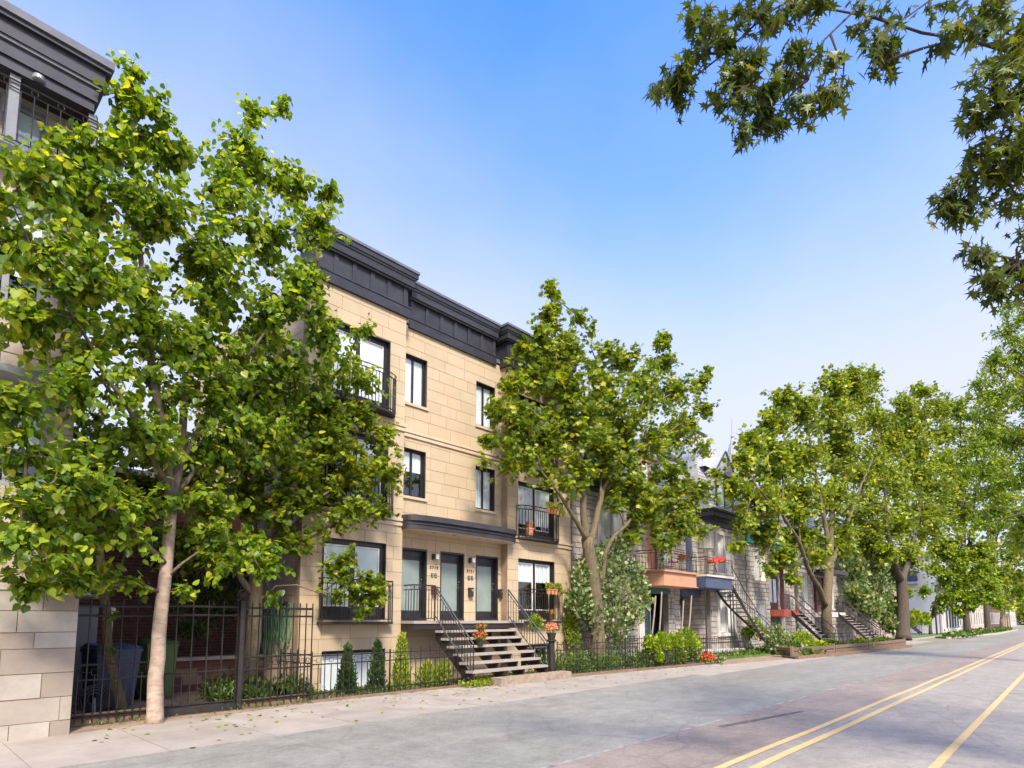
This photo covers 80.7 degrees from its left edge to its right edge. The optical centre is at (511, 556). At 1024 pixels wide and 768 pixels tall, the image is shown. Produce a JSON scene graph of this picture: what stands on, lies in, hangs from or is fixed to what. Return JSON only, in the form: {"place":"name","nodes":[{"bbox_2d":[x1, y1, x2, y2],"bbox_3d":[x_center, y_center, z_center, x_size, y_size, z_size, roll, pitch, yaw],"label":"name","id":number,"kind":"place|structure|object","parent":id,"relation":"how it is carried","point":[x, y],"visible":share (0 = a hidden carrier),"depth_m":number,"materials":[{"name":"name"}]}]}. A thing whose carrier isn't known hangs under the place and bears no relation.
{"place":"outdoors","nodes":[
{"label":"outdoors","id":0,"kind":"place"},
{"bbox_2d":[71,604,98,705],"bbox_3d":[-9.088,2.017,12.467,0.520,2.050,0.700,-5,-8,43],"label":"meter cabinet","id":1,"kind":"object","parent":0,"point":[82,631],"visible":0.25,"depth_m":12.39,"materials":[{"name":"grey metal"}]},
{"bbox_2d":[76,684,110,712],"bbox_3d":[-7.614,2.611,10.987,0.198,0.574,0.543,-5,-8,43],"label":"hose reel","id":2,"kind":"object","parent":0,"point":[105,699],"visible":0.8,"depth_m":10.97,"materials":[{"name":"black rubber"}]},
{"bbox_2d":[71,691,286,714],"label":"yard","id":3,"kind":"structure","parent":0,"point":[176,699],"depth_m":13.05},
{"bbox_2d":[79,642,143,707],"bbox_3d":[-7.965,2.352,11.929,0.934,1.267,0.820,-4,-7,36],"label":"wheelie bin","id":4,"kind":"object","parent":3,"relation":"on","point":[127,652],"visible":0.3,"depth_m":11.77,"materials":[{"name":"blue plastic"}]},
{"bbox_2d":[62,466,240,686],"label":"brick house","id":5,"kind":"structure","parent":3,"relation":"on","point":[131,565],"depth_m":15.85,"materials":[{"name":"brown brick"}]},
{"bbox_2d":[134,638,179,698],"bbox_3d":[-7.911,2.482,13.377,0.834,1.307,0.660,-5,-8,40],"label":"wheelie bin","id":6,"kind":"object","parent":3,"relation":"on","point":[169,659],"visible":0.41,"depth_m":13.24,"materials":[{"name":"green plastic"}]},
{"bbox_2d":[139,527,248,640],"bbox_3d":[-7.854,0.646,15.283,1.683,2.966,2.906,-5,-8,43],"label":"yard shrub","id":7,"kind":"object","parent":3,"relation":"on","point":[182,632],"visible":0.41,"depth_m":14.93,"materials":[{"name":"green plant"}]},
{"bbox_2d":[174,654,263,692],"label":"terrace wall","id":8,"kind":"structure","parent":3,"relation":"on","point":[197,663],"depth_m":14.88,"materials":[{"name":"red brick"}]},
{"bbox_2d":[72,341,409,682],"bbox_3d":[-6.693,-1.135,14.410,8.537,8.827,3.445,3,-6,-24],"label":"yard tree","id":9,"kind":"object","parent":3,"relation":"on","point":[280,500],"visible":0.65,"depth_m":14.84,"materials":[{"name":"green plant"}]},
{"bbox_2d":[0,671,688,767],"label":"sidewalk","id":10,"kind":"structure","parent":0,"point":[70,749],"depth_m":10.80,"materials":[{"name":"concrete"}]},
{"bbox_2d":[0,0,114,742],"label":"corner building","id":11,"kind":"structure","parent":10,"relation":"on","point":[48,73],"depth_m":9.96,"materials":[{"name":"stone"}]},
{"bbox_2d":[0,392,51,485],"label":"window","id":12,"kind":"structure","parent":11,"relation":"in","point":[48,411],"depth_m":10.21,"materials":[{"name":"glass"}]},
{"bbox_2d":[0,203,51,330],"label":"window","id":13,"kind":"structure","parent":11,"relation":"in","point":[5,277],"depth_m":10.28,"materials":[{"name":"glass"}]},
{"bbox_2d":[15,102,47,155],"bbox_3d":[-8.565,-7.246,10.630,0.190,1.400,0.500,-5,-8,43],"label":"window","id":14,"kind":"structure","parent":11,"relation":"in","point":[26,111],"depth_m":10.72,"materials":[{"name":"glass"}]},
{"bbox_2d":[69,702,309,733],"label":"curb","id":15,"kind":"structure","parent":10,"relation":"on","point":[100,727],"depth_m":10.97,"materials":[{"name":"concrete"}]},
{"bbox_2d":[70,697,312,727],"bbox_3d":[-5.956,3.016,11.730,0.445,0.243,4.552,-5,-8,43],"label":"ground cover","id":16,"kind":"object","parent":15,"relation":"on","point":[137,718],"visible":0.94,"depth_m":12.04,"materials":[{"name":"green plant"}]},
{"bbox_2d":[0,46,396,723],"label":"linden tree","id":17,"kind":"object","parent":10,"relation":"on","point":[82,280],"visible":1,"depth_m":10.88,"materials":[{"name":"green plant"}]},
{"bbox_2d":[309,684,465,702],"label":"garden kerb","id":18,"kind":"structure","parent":10,"relation":"on","point":[379,694],"depth_m":14.63,"materials":[{"name":"brown concrete"}]},
{"bbox_2d":[93,663,783,747],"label":"fallen leaves","id":19,"kind":"object","parent":10,"relation":"on","point":[363,700],"visible":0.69,"depth_m":12.47,"materials":[{"name":"yellow plant"}]},
{"bbox_2d":[458,673,495,687],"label":"ground cover","id":20,"kind":"object","parent":10,"relation":"on","point":[480,681],"visible":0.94,"depth_m":16.51,"materials":[{"name":"green plant"}]},
{"bbox_2d":[401,584,570,685],"bbox_3d":[-0.771,2.372,18.282,2.780,2.939,4.750,-5,-8,43],"label":"entrance stair","id":21,"kind":"object","parent":10,"relation":"on","point":[518,677],"visible":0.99,"depth_m":17.64,"materials":[{"name":"concrete"}]},
{"bbox_2d":[547,639,555,671],"bbox_3d":[1.266,3.233,19.275,0.331,1.170,0.340,-5,-8,43],"label":"pedestal","id":22,"kind":"object","parent":10,"relation":"on","point":[551,655],"visible":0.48,"depth_m":19.20,"materials":[{"name":"metal"}]},
{"bbox_2d":[71,641,848,727],"bbox_3d":[9.950,5.014,29.985,1.610,0.170,66.000,-5,-8,43],"label":"planting strip","id":23,"kind":"object","parent":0,"point":[334,695],"depth_m":14.25,"materials":[{"name":"soil"}]},
{"bbox_2d":[68,483,160,709],"bbox_3d":[-7.669,0.811,11.365,1.415,4.388,1.702,-5,-8,43],"label":"yard tree","id":24,"kind":"object","parent":23,"relation":"on","point":[103,597],"visible":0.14,"depth_m":11.22,"materials":[{"name":"green plant"}]},
{"bbox_2d":[70,599,313,725],"bbox_3d":[-6.025,2.028,11.939,0.160,2.320,4.526,-5,-8,43],"label":"tall iron fence","id":25,"kind":"object","parent":23,"relation":"on","point":[131,713],"visible":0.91,"depth_m":11.94,"materials":[{"name":"black metal"}]},
{"bbox_2d":[196,665,318,702],"bbox_3d":[-5.758,2.888,13.707,1.678,0.849,2.262,-5,-8,43],"label":"ground cover","id":26,"kind":"object","parent":23,"relation":"on","point":[208,693],"visible":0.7,"depth_m":13.40,"materials":[{"name":"green plant"}]},
{"bbox_2d":[278,648,312,699],"bbox_3d":[-5.043,2.724,14.008,1.492,1.140,0.032,-5,-8,43],"label":"iron fence","id":27,"kind":"object","parent":23,"relation":"on","point":[299,690],"visible":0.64,"depth_m":14.04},
{"bbox_2d":[333,642,358,694],"bbox_3d":[-4.058,2.764,14.882,0.639,1.369,0.616,2,-6,-19],"label":"thuja","id":28,"kind":"object","parent":23,"relation":"on","point":[348,647],"visible":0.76,"depth_m":14.78,"materials":[{"name":"green plant"}]},
{"bbox_2d":[365,637,388,689],"bbox_3d":[-3.500,2.789,15.513,0.674,1.431,0.645,-5,-8,43],"label":"thuja","id":29,"kind":"object","parent":23,"relation":"on","point":[377,644],"visible":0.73,"depth_m":15.43,"materials":[{"name":"green plant"}]},
{"bbox_2d":[300,679,456,698],"bbox_3d":[-3.272,3.340,15.479,1.135,0.348,4.262,-5,-8,43],"label":"ground cover","id":30,"kind":"object","parent":23,"relation":"on","point":[374,690],"visible":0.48,"depth_m":14.97,"materials":[{"name":"green plant"}]},
{"bbox_2d":[310,646,462,699],"bbox_3d":[-2.947,2.871,15.137,0.051,1.160,4.553,-6,-8,43],"label":"iron fence","id":31,"kind":"object","parent":23,"relation":"on","point":[384,660],"visible":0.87,"depth_m":14.92,"materials":[{"name":"metal"}]},
{"bbox_2d":[388,632,414,687],"bbox_3d":[-2.958,2.779,16.102,0.732,1.612,0.724,-5,-8,43],"label":"thuja","id":32,"kind":"object","parent":23,"relation":"on","point":[402,640],"visible":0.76,"depth_m":16.01,"materials":[{"name":"green plant"}]},
{"bbox_2d":[413,658,438,686],"bbox_3d":[-2.311,3.160,16.352,0.669,0.883,0.640,-2,-6,20],"label":"juniper","id":33,"kind":"object","parent":23,"relation":"on","point":[433,670],"visible":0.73,"depth_m":16.27,"materials":[{"name":"green plant"}]},
{"bbox_2d":[434,657,452,685],"bbox_3d":[-1.931,3.204,16.631,0.628,0.847,0.632,-5,-8,43],"label":"juniper","id":34,"kind":"object","parent":23,"relation":"on","point":[442,671],"visible":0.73,"depth_m":16.60,"materials":[{"name":"green plant"}]},
{"bbox_2d":[526,641,626,672],"bbox_3d":[2.254,3.544,21.321,1.910,1.111,4.114,-5,-8,43],"label":"ground cover","id":35,"kind":"object","parent":23,"relation":"on","point":[566,665],"visible":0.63,"depth_m":20.94,"materials":[{"name":"green plant"}]},
{"bbox_2d":[562,593,582,651],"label":"climbing shrub","id":36,"kind":"object","parent":35,"relation":"on","point":[569,620],"visible":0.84,"depth_m":22.49,"materials":[{"name":"green plant"}]},
{"bbox_2d":[6,0,1023,620],"label":"sky","id":37,"kind":"structure","parent":0,"point":[493,150],"materials":[{"name":"blue"}]},
{"bbox_2d":[58,629,1023,767],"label":"parking lane","id":38,"kind":"structure","parent":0,"point":[539,732],"depth_m":10.52,"materials":[{"name":"asphalt"}]},
{"bbox_2d":[571,662,701,673],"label":"garden soil","id":39,"kind":"structure","parent":0,"point":[641,667],"depth_m":22.60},
{"bbox_2d":[557,638,637,673],"bbox_3d":[3.029,3.412,20.663,4.489,1.160,0.035,6,-8,-44],"label":"iron fence","id":40,"kind":"object","parent":39,"relation":"on","point":[597,648],"visible":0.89,"depth_m":20.42,"materials":[{"name":"metal"}]},
{"bbox_2d":[606,647,691,667],"bbox_3d":[5.430,3.959,24.215,2.049,1.000,4.869,-5,-8,43],"label":"ground cover","id":41,"kind":"object","parent":39,"relation":"on","point":[640,661],"visible":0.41,"depth_m":23.14,"materials":[{"name":"green plant"}]},
{"bbox_2d":[563,530,654,649],"bbox_3d":[3.893,1.243,23.659,1.798,4.856,5.099,-5,-8,43],"label":"flowering shrub","id":42,"kind":"object","parent":41,"relation":"on","point":[637,581],"visible":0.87,"depth_m":23.46,"materials":[{"name":"green plant"}]},
{"bbox_2d":[641,625,702,666],"bbox_3d":[6.585,3.606,24.461,0.994,1.710,4.426,-5,-8,43],"label":"hedge","id":43,"kind":"object","parent":39,"relation":"on","point":[660,640],"visible":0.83,"depth_m":24.17,"materials":[{"name":"green plant"}]},
{"bbox_2d":[638,646,705,667],"bbox_3d":[6.335,3.937,23.605,4.449,0.780,0.048,5,-8,-40],"label":"iron fence","id":44,"kind":"object","parent":39,"relation":"on","point":[677,654],"visible":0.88,"depth_m":23.55,"materials":[{"name":"metal"}]},
{"bbox_2d":[702,655,787,664],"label":"dirt path","id":45,"kind":"structure","parent":0,"point":[755,659],"depth_m":27.46,"materials":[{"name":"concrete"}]},
{"bbox_2d":[763,622,796,649],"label":"rose bush","id":46,"kind":"object","parent":45,"relation":"on","point":[782,637],"visible":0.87,"depth_m":31.51,"materials":[{"name":"green plant"}]},
{"bbox_2d":[549,636,1023,767],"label":"road lane","id":47,"kind":"structure","parent":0,"point":[712,745],"depth_m":10.32,"materials":[{"name":"asphalt"}]},
{"bbox_2d":[542,643,998,767],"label":"asphalt seam","id":48,"kind":"object","parent":47,"relation":"on","point":[714,721],"visible":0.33,"depth_m":10.39,"materials":[{"name":"asphalt"}]},
{"bbox_2d":[642,640,930,675],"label":"sidewalk","id":49,"kind":"structure","parent":0,"point":[703,670],"depth_m":23.08,"materials":[{"name":"concrete"}]},
{"bbox_2d":[782,645,906,658],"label":"bed soil","id":50,"kind":"structure","parent":49,"relation":"on","point":[791,657],"depth_m":28.42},
{"bbox_2d":[790,595,836,641],"bbox_3d":[18.731,4.012,37.458,2.094,3.319,1.607,-5,-8,43],"label":"front stair","id":51,"kind":"object","parent":50,"relation":"on","point":[806,619],"visible":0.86,"depth_m":37.43,"materials":[{"name":"metal"}]},
{"bbox_2d":[716,361,914,640],"bbox_3d":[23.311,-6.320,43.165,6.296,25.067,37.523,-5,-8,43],"label":"street maple","id":52,"kind":"object","parent":50,"relation":"on","point":[850,389],"visible":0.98,"depth_m":38.06,"materials":[{"name":"green plant"}]},
{"bbox_2d":[775,637,874,654],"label":"ground cover","id":53,"kind":"object","parent":50,"relation":"on","point":[806,651],"visible":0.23,"depth_m":29.62,"materials":[{"name":"green plant"}]},
{"bbox_2d":[776,638,905,655],"bbox_3d":[19.877,5.166,35.204,18.912,0.500,1.534,6,-8,-43],"label":"timber edging","id":54,"kind":"object","parent":50,"relation":"on","point":[853,647],"visible":0.84,"depth_m":32.18,"materials":[{"name":"brown wood"}]},
{"bbox_2d":[838,600,877,639],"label":"front stair","id":55,"kind":"object","parent":49,"relation":"on","point":[840,616],"visible":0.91,"depth_m":44.99,"materials":[{"name":"metal"}]},
{"bbox_2d":[841,601,885,637],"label":"front stair","id":56,"kind":"object","parent":49,"relation":"on","point":[868,631],"visible":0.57,"depth_m":47.73,"materials":[{"name":"metal"}]},
{"bbox_2d":[650,621,1023,657],"bbox_3d":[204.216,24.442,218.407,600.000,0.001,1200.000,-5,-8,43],"label":"ground","id":57,"kind":"structure","parent":0,"point":[936,640],"depth_m":52.74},
{"bbox_2d":[195,222,577,690],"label":"apartment building","id":58,"kind":"structure","parent":57,"relation":"on","point":[454,532],"depth_m":18.81,"materials":[{"name":"stone"}]},
{"bbox_2d":[259,600,290,655],"bbox_3d":[-6.237,1.865,15.716,1.846,1.472,0.146,-5,-8,43],"label":"garden hose","id":59,"kind":"object","parent":58,"relation":"hanging from","point":[284,603],"visible":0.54,"depth_m":15.59,"materials":[{"name":"rubber"}]},
{"bbox_2d":[320,649,383,690],"bbox_3d":[-4.294,3.070,16.135,0.190,1.150,1.930,-5,-8,43],"label":"window","id":60,"kind":"structure","parent":58,"relation":"in","point":[357,657],"depth_m":15.88,"materials":[{"name":"glass"}]},
{"bbox_2d":[321,538,385,618],"bbox_3d":[-4.317,0.629,16.347,0.170,2.150,2.000,-5,-8,43],"label":"window","id":61,"kind":"structure","parent":58,"relation":"in","point":[373,558],"depth_m":16.46,"materials":[{"name":"glass"}]},
{"bbox_2d":[324,430,387,505],"bbox_3d":[-4.324,-2.424,16.669,0.190,2.050,2.000,-5,-8,43],"label":"window","id":62,"kind":"structure","parent":58,"relation":"in","point":[361,436],"depth_m":16.93,"materials":[{"name":"glass"}]},
{"bbox_2d":[330,318,390,409],"bbox_3d":[-4.324,-5.284,16.965,0.190,2.200,2.000,-5,-8,43],"label":"window","id":63,"kind":"structure","parent":58,"relation":"in","point":[376,351],"depth_m":17.40,"materials":[{"name":"glass"}]},
{"bbox_2d":[401,556,421,617],"bbox_3d":[-3.086,0.925,18.213,0.126,1.865,0.930,-5,-8,43],"label":"door","id":64,"kind":"structure","parent":58,"relation":"in","point":[411,566],"depth_m":18.29,"materials":[{"name":"black paint"}]},
{"bbox_2d":[403,447,426,501],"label":"window","id":65,"kind":"structure","parent":58,"relation":"in","point":[415,461],"depth_m":18.70,"materials":[{"name":"glass"}]},
{"bbox_2d":[405,353,428,411],"bbox_3d":[-3.056,-5.430,18.787,0.260,1.635,1.000,-5,-8,43],"label":"window","id":66,"kind":"structure","parent":58,"relation":"in","point":[416,368],"depth_m":18.96,"materials":[{"name":"glass"}]},
{"bbox_2d":[441,560,458,617],"bbox_3d":[-2.024,1.042,19.349,0.126,1.865,0.910,-5,-8,43],"label":"door","id":67,"kind":"structure","parent":58,"relation":"in","point":[449,569],"depth_m":19.43,"materials":[{"name":"black paint"}]},
{"bbox_2d":[475,381,494,431],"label":"window","id":68,"kind":"structure","parent":58,"relation":"in","point":[483,391],"depth_m":21.06,"materials":[{"name":"glass"}]},
{"bbox_2d":[477,563,493,618],"bbox_3d":[-0.962,1.159,20.486,0.126,1.865,0.950,-5,-8,43],"label":"door","id":69,"kind":"structure","parent":58,"relation":"in","point":[485,589],"depth_m":20.56,"materials":[{"name":"black paint"}]},
{"bbox_2d":[475,466,496,513],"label":"window","id":70,"kind":"structure","parent":58,"relation":"in","point":[485,490],"depth_m":20.91,"materials":[{"name":"glass"}]},
{"bbox_2d":[518,481,553,540],"bbox_3d":[0.818,-1.630,22.165,0.210,2.000,2.030,-5,-8,43],"label":"window","id":71,"kind":"structure","parent":58,"relation":"in","point":[536,496],"depth_m":22.24,"materials":[{"name":"glass"}]},
{"bbox_2d":[518,558,554,619],"bbox_3d":[0.818,1.200,21.873,0.210,2.150,2.030,-5,-8,43],"label":"window","id":72,"kind":"structure","parent":58,"relation":"in","point":[534,573],"depth_m":21.98,"materials":[{"name":"glass"}]},
{"bbox_2d":[545,582,564,596],"bbox_3d":[1.552,1.192,22.011,0.378,0.559,0.983,-5,-8,43],"label":"balcony planter","id":73,"kind":"object","parent":58,"relation":"attached to","point":[554,590],"visible":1,"depth_m":21.97,"materials":[{"name":"ceramic"}]},
{"bbox_2d":[546,501,565,517],"bbox_3d":[1.595,-1.730,22.191,0.369,0.575,1.012,-5,-8,43],"label":"balcony planter","id":74,"kind":"object","parent":58,"relation":"attached to","point":[554,510],"visible":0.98,"depth_m":22.13,"materials":[{"name":"ceramic"}]},
{"bbox_2d":[474,277,727,668],"bbox_3d":[4.863,-3.522,25.234,4.353,15.992,18.222,-5,-8,43],"label":"street maple","id":75,"kind":"object","parent":57,"relation":"on","point":[596,402],"visible":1,"depth_m":23.37,"materials":[{"name":"green plant"}]},
{"bbox_2d":[570,412,698,662],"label":"stone house","id":76,"kind":"structure","parent":57,"relation":"on","point":[666,579],"depth_m":26.46,"materials":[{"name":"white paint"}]},
{"bbox_2d":[601,504,610,551],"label":"window","id":77,"kind":"structure","parent":76,"relation":"in","point":[605,515],"depth_m":25.71,"materials":[{"name":"glass"}]},
{"bbox_2d":[646,523,654,569],"bbox_3d":[6.415,-0.483,28.161,0.070,2.150,0.900,-5,-8,43],"label":"balcony door","id":78,"kind":"structure","parent":76,"relation":"in","point":[651,556],"depth_m":28.13,"materials":[{"name":"paint"}]},
{"bbox_2d":[689,652,775,661],"bbox_3d":[13.705,5.274,33.038,2.600,0.200,18.400,-5,-8,43],"label":"garden","id":79,"kind":"object","parent":57,"relation":"on","point":[749,656],"visible":0.23,"depth_m":28.89,"materials":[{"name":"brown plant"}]},
{"bbox_2d":[650,430,747,653],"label":"stone house","id":80,"kind":"structure","parent":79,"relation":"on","point":[712,614],"depth_m":31.47,"materials":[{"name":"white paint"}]},
{"bbox_2d":[714,565,778,651],"bbox_3d":[12.180,2.701,31.396,3.569,4.397,1.675,1,-6,-9],"label":"curved stair","id":81,"kind":"object","parent":80,"relation":"attached to","point":[756,628],"visible":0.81,"depth_m":31.23,"materials":[{"name":"grey metal"}]},
{"bbox_2d":[699,635,748,654],"bbox_3d":[10.088,4.219,28.426,4.647,1.010,0.078,5,-8,-42],"label":"iron fence","id":82,"kind":"object","parent":79,"relation":"on","point":[728,637],"visible":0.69,"depth_m":28.44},
{"bbox_2d":[687,644,781,658],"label":"ground cover","id":83,"kind":"object","parent":79,"relation":"on","point":[756,650],"visible":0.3,"depth_m":29.59,"materials":[{"name":"green plant"}]},
{"bbox_2d":[740,617,767,640],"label":"shrub","id":84,"kind":"object","parent":79,"relation":"on","point":[747,632],"visible":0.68,"depth_m":32.69,"materials":[{"name":"green plant"}]},
{"bbox_2d":[727,424,800,647],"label":"stone house","id":85,"kind":"structure","parent":57,"relation":"on","point":[764,595],"depth_m":36.86,"materials":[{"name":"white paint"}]},
{"bbox_2d":[769,574,777,609],"bbox_3d":[16.535,2.151,38.471,0.205,2.470,1.700,-5,-8,43],"label":"front door","id":86,"kind":"structure","parent":85,"relation":"in","point":[773,600],"depth_m":38.53,"materials":[{"name":"red paint"}]},
{"bbox_2d":[776,498,850,641],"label":"stone house","id":87,"kind":"structure","parent":57,"relation":"on","point":[808,593],"depth_m":45.08,"materials":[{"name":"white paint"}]},
{"bbox_2d":[795,644,912,658],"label":"bed kerb","id":88,"kind":"structure","parent":57,"relation":"on","point":[848,653],"depth_m":31.46,"materials":[{"name":"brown wood"}]},
{"bbox_2d":[834,526,895,639],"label":"stone house","id":89,"kind":"structure","parent":57,"relation":"on","point":[852,632],"depth_m":56.33,"materials":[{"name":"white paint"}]},
{"bbox_2d":[891,633,942,638],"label":"lane verge","id":90,"kind":"structure","parent":57,"relation":"on","point":[924,635],"depth_m":64.68,"materials":[{"name":"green plant"}]},
{"bbox_2d":[838,552,901,634],"bbox_3d":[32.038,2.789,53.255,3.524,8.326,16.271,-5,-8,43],"label":"lilac bush","id":91,"kind":"object","parent":90,"relation":"on","point":[864,596],"visible":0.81,"depth_m":49.32,"materials":[{"name":"green plant"}]},
{"bbox_2d":[859,379,981,640],"bbox_3d":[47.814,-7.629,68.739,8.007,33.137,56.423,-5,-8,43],"label":"street maple","id":92,"kind":"object","parent":90,"relation":"on","point":[920,520],"visible":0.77,"depth_m":59.51,"materials":[{"name":"green plant"}]},
{"bbox_2d":[909,608,932,627],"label":"flower bush","id":93,"kind":"object","parent":90,"relation":"on","point":[917,616],"visible":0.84,"depth_m":64.11,"materials":[{"name":"green plant"}]},
{"bbox_2d":[907,555,959,632],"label":"white house","id":94,"kind":"structure","parent":57,"relation":"on","point":[946,621],"depth_m":79.52,"materials":[{"name":"paint"}]},
{"bbox_2d":[935,629,1013,638],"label":"bed","id":95,"kind":"object","parent":57,"relation":"on","point":[942,637],"visible":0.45,"depth_m":59.57,"materials":[{"name":"brown soil"}]},
{"bbox_2d":[942,625,1012,637],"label":"ground cover","id":96,"kind":"object","parent":95,"relation":"on","point":[979,631],"visible":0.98,"depth_m":64.17,"materials":[{"name":"green plant"}]},
{"bbox_2d":[929,386,1022,629],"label":"street maple","id":97,"kind":"object","parent":57,"relation":"on","point":[964,518],"visible":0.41,"depth_m":69.64,"materials":[{"name":"green plant"}]},
{"bbox_2d":[970,585,983,628],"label":"house","id":98,"kind":"structure","parent":57,"relation":"on","point":[978,618],"depth_m":109.74,"materials":[{"name":"stone"}]},
{"bbox_2d":[973,368,1023,628],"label":"street maple","id":99,"kind":"object","parent":57,"relation":"on","point":[1009,578],"visible":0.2,"depth_m":78.60,"materials":[{"name":"green plant"}]},
{"bbox_2d":[999,573,1023,627],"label":"tree","id":100,"kind":"object","parent":57,"relation":"on","point":[1019,591],"visible":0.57,"depth_m":87.28,"materials":[{"name":"green plant"}]},
{"bbox_2d":[726,639,1023,767],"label":"road","id":101,"kind":"structure","parent":0,"point":[926,729],"depth_m":9.98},
{"bbox_2d":[714,643,1023,767],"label":"yellow centre line","id":102,"kind":"object","parent":101,"relation":"on","point":[741,758],"visible":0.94,"depth_m":10.49,"materials":[{"name":"paint"}]},
{"bbox_2d":[749,644,1023,767],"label":"yellow centre line","id":103,"kind":"object","parent":101,"relation":"on","point":[792,750],"visible":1,"depth_m":10.49,"materials":[{"name":"paint"}]},
{"bbox_2d":[928,672,1023,767],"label":"yellow lane line","id":104,"kind":"object","parent":101,"relation":"on","point":[944,756],"visible":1,"depth_m":10.02,"materials":[{"name":"paint"}]},
{"bbox_2d":[912,625,1023,640],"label":"sidewalk","id":105,"kind":"structure","parent":0,"point":[921,638],"depth_m":60.29,"materials":[{"name":"concrete"}]},
{"bbox_2d":[914,536,1010,633],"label":"tree","id":106,"kind":"object","parent":105,"relation":"on","point":[951,572],"visible":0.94,"depth_m":69.45,"materials":[{"name":"green plant"}]},
{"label":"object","id":107,"kind":"structure","parent":0,"visible":0},
{"bbox_2d":[642,0,1023,320],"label":"silver maple","id":108,"kind":"object","parent":107,"relation":"on","point":[992,166],"visible":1,"depth_m":4.91,"materials":[{"name":"green plant"}]},
{"bbox_2d":[946,297,1023,563],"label":"locust tree","id":109,"kind":"object","parent":107,"relation":"on","point":[994,401],"visible":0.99,"depth_m":26.88,"materials":[{"name":"green plant"}]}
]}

